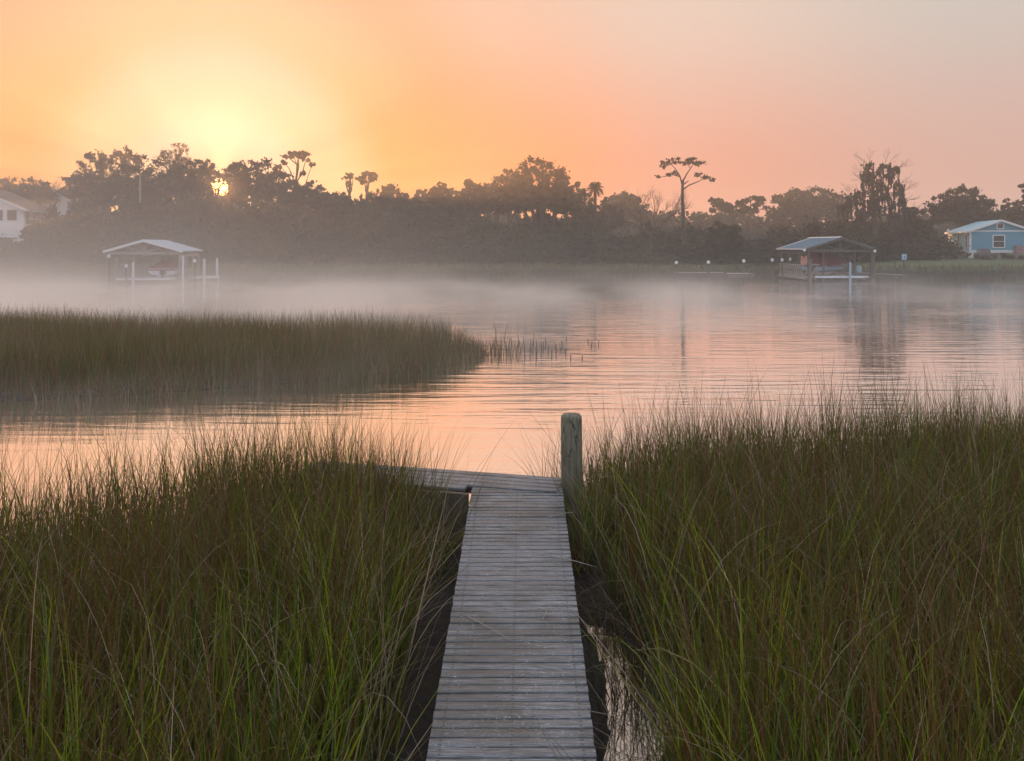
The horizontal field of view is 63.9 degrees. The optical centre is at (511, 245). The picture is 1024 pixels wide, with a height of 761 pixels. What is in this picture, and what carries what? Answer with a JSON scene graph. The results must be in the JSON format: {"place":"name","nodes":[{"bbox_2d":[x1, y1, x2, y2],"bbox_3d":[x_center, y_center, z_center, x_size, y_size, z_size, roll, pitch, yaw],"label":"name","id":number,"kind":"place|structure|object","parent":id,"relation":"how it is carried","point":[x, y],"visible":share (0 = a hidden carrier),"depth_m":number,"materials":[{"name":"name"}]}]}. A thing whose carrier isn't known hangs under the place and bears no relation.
{"place":"outdoors","nodes":[
{"label":"outdoors","id":0,"kind":"place"},
{"bbox_2d":[0,527,464,760],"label":"mud","id":1,"kind":"structure","parent":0,"point":[425,721],"depth_m":5.19,"materials":[{"name":"brown soil"}]},
{"bbox_2d":[0,364,572,760],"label":"marsh grass","id":2,"kind":"structure","parent":1,"relation":"on","point":[90,595],"depth_m":4.62,"materials":[{"name":"green plant"}]},
{"bbox_2d":[0,278,1023,760],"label":"water","id":3,"kind":"structure","parent":0,"point":[646,332],"depth_m":18.50,"materials":[{"name":"liquid"}]},
{"bbox_2d":[103,239,202,283],"bbox_3d":[-26.413,1.678,60.941,5.342,4.244,6.645,0,0,-9],"label":"boathouse","id":4,"kind":"object","parent":3,"relation":"in","point":[136,247],"visible":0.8,"depth_m":58.61,"materials":[{"name":"wood"}]},
{"bbox_2d":[144,275,196,277],"bbox_3d":[-25.296,2.245,61.070,3.000,0.230,4.000,0,0,-9],"label":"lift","id":5,"kind":"object","parent":4,"relation":"in","point":[155,276],"visible":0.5,"depth_m":59.53,"materials":[{"name":"metal"}]},
{"bbox_2d":[147,253,188,277],"bbox_3d":[-25.303,1.452,61.115,2.295,1.824,5.510,0,0,-9],"label":"motorboat","id":6,"kind":"object","parent":5,"relation":"on","point":[164,268],"visible":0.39,"depth_m":58.80,"materials":[{"name":"white plastic"}]},
{"bbox_2d":[0,302,531,403],"bbox_3d":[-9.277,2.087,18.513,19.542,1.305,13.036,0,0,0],"label":"reed bed","id":7,"kind":"object","parent":3,"relation":"on","point":[45,350],"visible":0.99,"depth_m":16.89,"materials":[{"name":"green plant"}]},
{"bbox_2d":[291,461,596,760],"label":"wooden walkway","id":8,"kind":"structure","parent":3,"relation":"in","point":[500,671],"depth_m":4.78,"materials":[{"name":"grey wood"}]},
{"bbox_2d":[561,412,581,548],"bbox_3d":[0.537,2.658,7.420,0.201,2.284,0.200,0,0,0],"label":"mooring pile","id":9,"kind":"object","parent":3,"relation":"in","point":[571,450],"visible":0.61,"depth_m":7.33,"materials":[{"name":"grey wood"}]},
{"bbox_2d":[674,272,754,280],"bbox_3d":[15.616,2.899,63.625,5.724,1.602,2.050,0,0,0],"label":"floating dock","id":10,"kind":"object","parent":3,"relation":"in","point":[715,274],"visible":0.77,"depth_m":63.40,"materials":[{"name":"grey wood"}]},
{"bbox_2d":[776,236,876,280],"bbox_3d":[24.685,1.555,65.082,5.446,4.490,6.855,0,0,0],"label":"boathouse","id":11,"kind":"object","parent":3,"relation":"in","point":[838,244],"visible":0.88,"depth_m":63.34,"materials":[{"name":"grey wood"}]},
{"bbox_2d":[806,272,848,280],"bbox_3d":[24.886,2.890,64.831,2.520,1.620,2.220,0,0,-38],"label":"boat lift","id":12,"kind":"object","parent":3,"relation":"in","point":[830,273],"visible":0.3,"depth_m":64.69,"materials":[{"name":"metal"}]},
{"bbox_2d":[802,252,846,271],"bbox_3d":[24.921,1.288,64.859,4.710,1.831,2.244,0,0,-38],"label":"motorboat","id":13,"kind":"object","parent":12,"relation":"on","point":[833,262],"visible":0.72,"depth_m":63.53,"materials":[{"name":"plastic"}]},
{"bbox_2d":[870,249,874,281],"bbox_3d":[27.127,1.948,61.800,0.300,3.505,0.300,0,0,0],"label":"mooring pile","id":14,"kind":"object","parent":3,"relation":"in","point":[872,266],"visible":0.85,"depth_m":61.68,"materials":[{"name":"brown wood"}]},
{"bbox_2d":[0,253,1023,278],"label":"ground","id":15,"kind":"structure","parent":0,"point":[1008,259],"depth_m":68.95,"materials":[{"name":"green plant"}]},
{"bbox_2d":[0,234,16,251],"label":"bush","id":16,"kind":"object","parent":15,"relation":"on","point":[3,243],"visible":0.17,"depth_m":78.86,"materials":[{"name":"green plant"}]},
{"bbox_2d":[0,190,57,250],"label":"white house","id":17,"kind":"structure","parent":15,"relation":"on","point":[17,213],"depth_m":79.92,"materials":[{"name":"white wood"}]},
{"bbox_2d":[6,209,17,220],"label":"window","id":18,"kind":"structure","parent":17,"relation":"in","point":[11,214],"depth_m":79.81,"materials":[{"name":"grey glass"}]},
{"bbox_2d":[0,176,62,206],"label":"oak tree","id":19,"kind":"object","parent":15,"relation":"on","point":[10,186],"visible":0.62,"depth_m":95.47,"materials":[{"name":"green plant"}]},
{"bbox_2d":[18,219,49,255],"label":"leafy bush","id":20,"kind":"object","parent":15,"relation":"on","point":[36,233],"visible":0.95,"depth_m":75.64,"materials":[{"name":"green plant"}]},
{"bbox_2d":[24,178,81,213],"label":"bare tree","id":21,"kind":"object","parent":15,"relation":"on","point":[52,198],"visible":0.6,"depth_m":88.57,"materials":[{"name":"brown plant"}]},
{"bbox_2d":[40,202,70,239],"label":"bush","id":22,"kind":"object","parent":15,"relation":"on","point":[52,214],"visible":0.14,"depth_m":83.76,"materials":[{"name":"green plant"}]},
{"bbox_2d":[33,189,77,217],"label":"white house","id":23,"kind":"structure","parent":15,"relation":"on","point":[64,203],"depth_m":97.39,"materials":[{"name":"white"}]},
{"bbox_2d":[53,167,91,214],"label":"round tree","id":24,"kind":"object","parent":15,"relation":"on","point":[73,176],"visible":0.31,"depth_m":98.09,"materials":[{"name":"green plant"}]},
{"bbox_2d":[86,220,121,263],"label":"bush","id":25,"kind":"object","parent":15,"relation":"on","point":[103,232],"visible":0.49,"depth_m":73.45,"materials":[{"name":"green plant"}]},
{"bbox_2d":[64,145,173,213],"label":"oak tree","id":26,"kind":"object","parent":15,"relation":"on","point":[116,183],"visible":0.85,"depth_m":86.82,"materials":[{"name":"green plant"}]},
{"bbox_2d":[91,227,151,264],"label":"bush","id":27,"kind":"object","parent":15,"relation":"on","point":[116,238],"visible":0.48,"depth_m":73.14,"materials":[{"name":"green plant"}]},
{"bbox_2d":[108,192,149,219],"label":"bush","id":28,"kind":"object","parent":15,"relation":"on","point":[126,202],"visible":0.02,"depth_m":84.51,"materials":[{"name":"green plant"}]},
{"bbox_2d":[117,219,164,264],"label":"bush","id":29,"kind":"object","parent":15,"relation":"on","point":[135,233],"visible":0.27,"depth_m":74.59,"materials":[{"name":"green plant"}]},
{"bbox_2d":[127,234,181,263],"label":"bush","id":30,"kind":"object","parent":15,"relation":"on","point":[163,238],"visible":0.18,"depth_m":72.82,"materials":[{"name":"green plant"}]},
{"bbox_2d":[145,222,203,262],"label":"bush","id":31,"kind":"object","parent":15,"relation":"on","point":[181,237],"visible":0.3,"depth_m":74.60,"materials":[{"name":"green plant"}]},
{"bbox_2d":[148,142,202,198],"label":"tall tree","id":32,"kind":"object","parent":15,"relation":"on","point":[174,164],"visible":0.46,"depth_m":92.31,"materials":[{"name":"green plant"}]},
{"bbox_2d":[165,211,213,263],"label":"bush","id":33,"kind":"object","parent":15,"relation":"on","point":[194,227],"visible":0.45,"depth_m":74.85,"materials":[{"name":"green plant"}]},
{"bbox_2d":[170,158,225,199],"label":"oak tree","id":34,"kind":"object","parent":15,"relation":"on","point":[199,184],"visible":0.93,"depth_m":85.37,"materials":[{"name":"green plant"}]},
{"bbox_2d":[187,235,240,264],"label":"bush","id":35,"kind":"object","parent":15,"relation":"on","point":[209,245],"visible":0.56,"depth_m":73.83,"materials":[{"name":"green plant"}]},
{"bbox_2d":[212,172,235,206],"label":"round tree","id":36,"kind":"object","parent":15,"relation":"on","point":[218,193],"visible":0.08,"depth_m":95.84,"materials":[{"name":"green plant"}]},
{"bbox_2d":[215,156,286,209],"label":"oak tree","id":37,"kind":"object","parent":15,"relation":"on","point":[242,187],"visible":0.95,"depth_m":88.00,"materials":[{"name":"green plant"}]},
{"bbox_2d":[251,169,294,205],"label":"round tree","id":38,"kind":"object","parent":15,"relation":"on","point":[286,183],"visible":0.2,"depth_m":96.53,"materials":[{"name":"green plant"}]},
{"bbox_2d":[272,182,305,208],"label":"round tree","id":39,"kind":"object","parent":15,"relation":"on","point":[283,193],"visible":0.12,"depth_m":94.21,"materials":[{"name":"green plant"}]},
{"bbox_2d":[275,150,315,192],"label":"pine tree","id":40,"kind":"object","parent":15,"relation":"on","point":[302,154],"visible":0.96,"depth_m":89.41,"materials":[{"name":"green plant"}]},
{"bbox_2d":[281,180,333,223],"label":"oak tree","id":41,"kind":"object","parent":15,"relation":"on","point":[299,200],"visible":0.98,"depth_m":83.18,"materials":[{"name":"green plant"}]},
{"bbox_2d":[310,191,339,222],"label":"bush","id":42,"kind":"object","parent":15,"relation":"on","point":[312,215],"visible":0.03,"depth_m":84.97,"materials":[{"name":"green plant"}]},
{"bbox_2d":[316,200,369,234],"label":"round tree","id":43,"kind":"object","parent":15,"relation":"on","point":[332,212],"visible":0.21,"depth_m":79.28,"materials":[{"name":"green plant"}]},
{"bbox_2d":[329,191,357,209],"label":"round tree","id":44,"kind":"object","parent":15,"relation":"on","point":[337,197],"visible":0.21,"depth_m":93.37,"materials":[{"name":"green plant"}]},
{"bbox_2d":[341,172,357,207],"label":"palm tree","id":45,"kind":"object","parent":15,"relation":"on","point":[348,184],"visible":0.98,"depth_m":85.78,"materials":[{"name":"green plant"}]},
{"bbox_2d":[343,193,377,238],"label":"bush","id":46,"kind":"object","parent":15,"relation":"on","point":[359,215],"visible":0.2,"depth_m":77.50,"materials":[{"name":"green plant"}]},
{"bbox_2d":[358,171,377,202],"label":"palm tree","id":47,"kind":"object","parent":15,"relation":"on","point":[370,178],"visible":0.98,"depth_m":88.03,"materials":[{"name":"green plant"}]},
{"bbox_2d":[359,191,393,220],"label":"bush","id":48,"kind":"object","parent":15,"relation":"on","point":[376,204],"visible":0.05,"depth_m":82.64,"materials":[{"name":"green plant"}]},
{"bbox_2d":[379,192,399,218],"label":"bush","id":49,"kind":"object","parent":15,"relation":"on","point":[391,205],"visible":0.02,"depth_m":83.98,"materials":[{"name":"green plant"}]},
{"bbox_2d":[371,183,409,208],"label":"round tree","id":50,"kind":"object","parent":15,"relation":"on","point":[383,197],"visible":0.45,"depth_m":85.43,"materials":[{"name":"green plant"}]},
{"bbox_2d":[390,196,440,233],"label":"round tree","id":51,"kind":"object","parent":15,"relation":"on","point":[413,206],"visible":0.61,"depth_m":81.27,"materials":[{"name":"green plant"}]},
{"bbox_2d":[411,189,435,211],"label":"round tree","id":52,"kind":"object","parent":15,"relation":"on","point":[424,197],"visible":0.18,"depth_m":94.64,"materials":[{"name":"green plant"}]},
{"bbox_2d":[423,181,452,224],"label":"slim tree","id":53,"kind":"object","parent":15,"relation":"on","point":[438,199],"visible":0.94,"depth_m":83.56,"materials":[{"name":"green plant"}]},
{"bbox_2d":[451,178,498,225],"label":"round tree","id":54,"kind":"object","parent":15,"relation":"on","point":[476,202],"visible":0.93,"depth_m":86.38,"materials":[{"name":"green plant"}]},
{"bbox_2d":[466,212,507,244],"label":"bush","id":55,"kind":"object","parent":15,"relation":"on","point":[482,229],"visible":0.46,"depth_m":77.05,"materials":[{"name":"green plant"}]},
{"bbox_2d":[486,183,508,224],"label":"round tree","id":56,"kind":"object","parent":15,"relation":"on","point":[490,188],"visible":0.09,"depth_m":95.61,"materials":[{"name":"green plant"}]},
{"bbox_2d":[491,168,519,227],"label":"round tree","id":57,"kind":"object","parent":15,"relation":"on","point":[510,216],"visible":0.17,"depth_m":94.77,"materials":[{"name":"green plant"}]},
{"bbox_2d":[0,259,1023,278],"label":"bank reeds","id":58,"kind":"object","parent":15,"relation":"on","point":[543,266],"visible":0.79,"depth_m":68.54,"materials":[{"name":"green plant"}]},
{"bbox_2d":[506,210,559,233],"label":"bush","id":59,"kind":"object","parent":15,"relation":"on","point":[524,219],"visible":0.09,"depth_m":83.69,"materials":[{"name":"green plant"}]},
{"bbox_2d":[489,155,581,232],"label":"oak tree","id":60,"kind":"object","parent":15,"relation":"on","point":[524,192],"visible":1,"depth_m":80.93,"materials":[{"name":"green plant"}]},
{"bbox_2d":[531,212,572,241],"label":"bush","id":61,"kind":"object","parent":15,"relation":"on","point":[547,224],"visible":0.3,"depth_m":81.67,"materials":[{"name":"green plant"}]},
{"bbox_2d":[113,203,999,241],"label":"wood","id":62,"kind":"object","parent":15,"relation":"on","point":[698,218],"visible":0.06,"depth_m":145.02,"materials":[{"name":"green plant"}]},
{"bbox_2d":[546,213,575,245],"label":"bush","id":63,"kind":"object","parent":15,"relation":"on","point":[562,229],"visible":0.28,"depth_m":79.63,"materials":[{"name":"green plant"}]},
{"bbox_2d":[562,180,587,232],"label":"round tree","id":64,"kind":"object","parent":15,"relation":"on","point":[578,189],"visible":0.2,"depth_m":95.80,"materials":[{"name":"green plant"}]},
{"bbox_2d":[563,191,598,221],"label":"round tree","id":65,"kind":"object","parent":15,"relation":"on","point":[584,198],"visible":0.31,"depth_m":93.41,"materials":[{"name":"green plant"}]},
{"bbox_2d":[581,196,607,239],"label":"bush","id":66,"kind":"object","parent":15,"relation":"on","point":[599,231],"visible":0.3,"depth_m":84.14,"materials":[{"name":"green plant"}]},
{"bbox_2d":[586,181,603,226],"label":"palm tree","id":67,"kind":"object","parent":15,"relation":"on","point":[595,187],"visible":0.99,"depth_m":83.86,"materials":[{"name":"green plant"}]},
{"bbox_2d":[597,197,624,237],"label":"round tree","id":68,"kind":"object","parent":15,"relation":"on","point":[604,214],"visible":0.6,"depth_m":97.47,"materials":[{"name":"green plant"}]},
{"bbox_2d":[601,191,655,236],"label":"round tree","id":69,"kind":"object","parent":15,"relation":"on","point":[617,200],"visible":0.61,"depth_m":128.51,"materials":[{"name":"green plant"}]},
{"bbox_2d":[603,188,692,252],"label":"bare tree","id":70,"kind":"object","parent":15,"relation":"on","point":[677,209],"visible":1,"depth_m":77.90,"materials":[{"name":"brown plant"}]},
{"bbox_2d":[630,217,666,248],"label":"bush","id":71,"kind":"object","parent":15,"relation":"on","point":[657,235],"visible":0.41,"depth_m":83.66,"materials":[{"name":"green plant"}]},
{"bbox_2d":[636,252,682,264],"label":"bush","id":72,"kind":"object","parent":15,"relation":"on","point":[671,256],"visible":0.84,"depth_m":73.49,"materials":[{"name":"green plant"}]},
{"bbox_2d":[654,157,715,245],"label":"pine tree","id":73,"kind":"object","parent":15,"relation":"on","point":[677,174],"visible":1,"depth_m":79.85,"materials":[{"name":"green plant"}]},
{"bbox_2d":[658,246,711,263],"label":"bush","id":74,"kind":"object","parent":15,"relation":"on","point":[682,252],"visible":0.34,"depth_m":74.96,"materials":[{"name":"green plant"}]},
{"bbox_2d":[664,219,709,248],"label":"bush","id":75,"kind":"object","parent":15,"relation":"on","point":[694,233],"visible":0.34,"depth_m":84.50,"materials":[{"name":"green plant"}]},
{"bbox_2d":[679,249,730,264],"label":"bush","id":76,"kind":"object","parent":15,"relation":"on","point":[705,254],"visible":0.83,"depth_m":73.21,"materials":[{"name":"green plant"}]},
{"bbox_2d":[687,242,747,264],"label":"bush","id":77,"kind":"object","parent":15,"relation":"on","point":[724,251],"visible":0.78,"depth_m":73.70,"materials":[{"name":"green plant"}]},
{"bbox_2d":[707,197,737,225],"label":"pine tree","id":78,"kind":"object","parent":15,"relation":"on","point":[720,205],"visible":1,"depth_m":127.03,"materials":[{"name":"green plant"}]},
{"bbox_2d":[705,221,745,251],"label":"round tree","id":79,"kind":"object","parent":15,"relation":"on","point":[726,235],"visible":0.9,"depth_m":75.42,"materials":[{"name":"green plant"}]},
{"bbox_2d":[735,195,765,240],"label":"pine tree","id":80,"kind":"object","parent":15,"relation":"on","point":[744,210],"visible":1,"depth_m":127.86,"materials":[{"name":"green plant"}]},
{"bbox_2d":[730,250,792,265],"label":"bush","id":81,"kind":"object","parent":15,"relation":"on","point":[755,259],"visible":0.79,"depth_m":73.16,"materials":[{"name":"green plant"}]},
{"bbox_2d":[745,252,804,264],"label":"bush","id":82,"kind":"object","parent":15,"relation":"on","point":[785,256],"visible":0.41,"depth_m":73.60,"materials":[{"name":"green plant"}]},
{"bbox_2d":[762,220,805,246],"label":"bush","id":83,"kind":"object","parent":15,"relation":"on","point":[781,229],"visible":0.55,"depth_m":85.02,"materials":[{"name":"green plant"}]},
{"bbox_2d":[762,185,854,222],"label":"oak tree","id":84,"kind":"object","parent":15,"relation":"on","point":[801,204],"visible":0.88,"depth_m":137.25,"materials":[{"name":"green plant"}]},
{"bbox_2d":[791,214,837,239],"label":"bush","id":85,"kind":"object","parent":15,"relation":"on","point":[815,228],"visible":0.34,"depth_m":82.84,"materials":[{"name":"green plant"}]},
{"bbox_2d":[823,217,866,236],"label":"bush","id":86,"kind":"object","parent":15,"relation":"on","point":[839,226],"visible":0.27,"depth_m":82.30,"materials":[{"name":"green plant"}]},
{"bbox_2d":[828,235,877,263],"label":"bush","id":87,"kind":"object","parent":15,"relation":"on","point":[864,256],"visible":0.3,"depth_m":74.51,"materials":[{"name":"green plant"}]},
{"bbox_2d":[837,226,886,261],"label":"bush","id":88,"kind":"object","parent":15,"relation":"on","point":[851,235],"visible":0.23,"depth_m":77.15,"materials":[{"name":"green plant"}]},
{"bbox_2d":[857,249,895,261],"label":"bush","id":89,"kind":"object","parent":15,"relation":"on","point":[882,256],"visible":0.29,"depth_m":76.06,"materials":[{"name":"green plant"}]},
{"bbox_2d":[828,151,925,240],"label":"moss hung tree","id":90,"kind":"object","parent":15,"relation":"on","point":[867,177],"visible":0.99,"depth_m":79.15,"materials":[{"name":"green plant"}]},
{"bbox_2d":[856,266,907,280],"bbox_3d":[28.244,2.612,63.001,3.624,2.175,1.370,0,0,8],"label":"gangway","id":91,"kind":"object","parent":15,"relation":"on","point":[887,275],"visible":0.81,"depth_m":62.37,"materials":[{"name":"grey wood"}]},
{"bbox_2d":[877,240,901,259],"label":"bush","id":92,"kind":"object","parent":15,"relation":"on","point":[889,248],"visible":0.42,"depth_m":78.07,"materials":[{"name":"green plant"}]},
{"bbox_2d":[893,245,923,259],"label":"bush","id":93,"kind":"object","parent":15,"relation":"on","point":[912,255],"visible":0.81,"depth_m":78.20,"materials":[{"name":"green plant"}]},
{"bbox_2d":[890,207,937,241],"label":"round tree","id":94,"kind":"object","parent":15,"relation":"on","point":[920,225],"visible":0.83,"depth_m":83.06,"materials":[{"name":"green plant"}]},
{"bbox_2d":[901,239,948,260],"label":"bush","id":95,"kind":"object","parent":15,"relation":"on","point":[931,250],"visible":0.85,"depth_m":78.29,"materials":[{"name":"green plant"}]},
{"bbox_2d":[900,230,971,258],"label":"bush","id":96,"kind":"object","parent":15,"relation":"on","point":[950,248],"visible":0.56,"depth_m":81.69,"materials":[{"name":"green plant"}]},
{"bbox_2d":[923,183,1006,253],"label":"oak tree","id":97,"kind":"object","parent":15,"relation":"on","point":[961,210],"visible":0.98,"depth_m":90.59,"materials":[{"name":"green plant"}]},
{"bbox_2d":[944,220,1023,257],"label":"blue house","id":98,"kind":"structure","parent":15,"relation":"on","point":[999,238],"depth_m":81.54,"materials":[{"name":"blue wood"}]},
{"bbox_2d":[992,235,1004,247],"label":"window","id":99,"kind":"structure","parent":98,"relation":"in","point":[998,241],"depth_m":81.36,"materials":[{"name":"white paint"}]},
{"bbox_2d":[998,198,1010,220],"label":"slim tree","id":100,"kind":"object","parent":15,"relation":"on","point":[1007,206],"visible":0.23,"depth_m":97.86,"materials":[{"name":"green plant"}]},
{"bbox_2d":[1004,197,1023,225],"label":"oak tree","id":101,"kind":"object","parent":15,"relation":"on","point":[1015,215],"visible":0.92,"depth_m":93.80,"materials":[{"name":"green plant"}]},
{"bbox_2d":[1014,246,1023,258],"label":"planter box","id":102,"kind":"object","parent":15,"relation":"on","point":[1018,250],"visible":0.98,"depth_m":80.23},
{"bbox_2d":[0,0,1023,234],"label":"sky","id":103,"kind":"structure","parent":0,"point":[774,96],"materials":[{"name":"orange"}]},
{"bbox_2d":[579,612,609,760],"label":"mud","id":104,"kind":"structure","parent":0,"point":[600,735],"depth_m":4.90,"materials":[{"name":"brown soil"}]},
{"bbox_2d":[460,346,1023,760],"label":"marsh grass","id":105,"kind":"structure","parent":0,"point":[916,567],"depth_m":5.21,"materials":[{"name":"green plant"}]},
{"bbox_2d":[570,512,1021,760],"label":"mud","id":106,"kind":"structure","parent":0,"point":[580,590],"depth_m":6.01,"materials":[{"name":"brown soil"}]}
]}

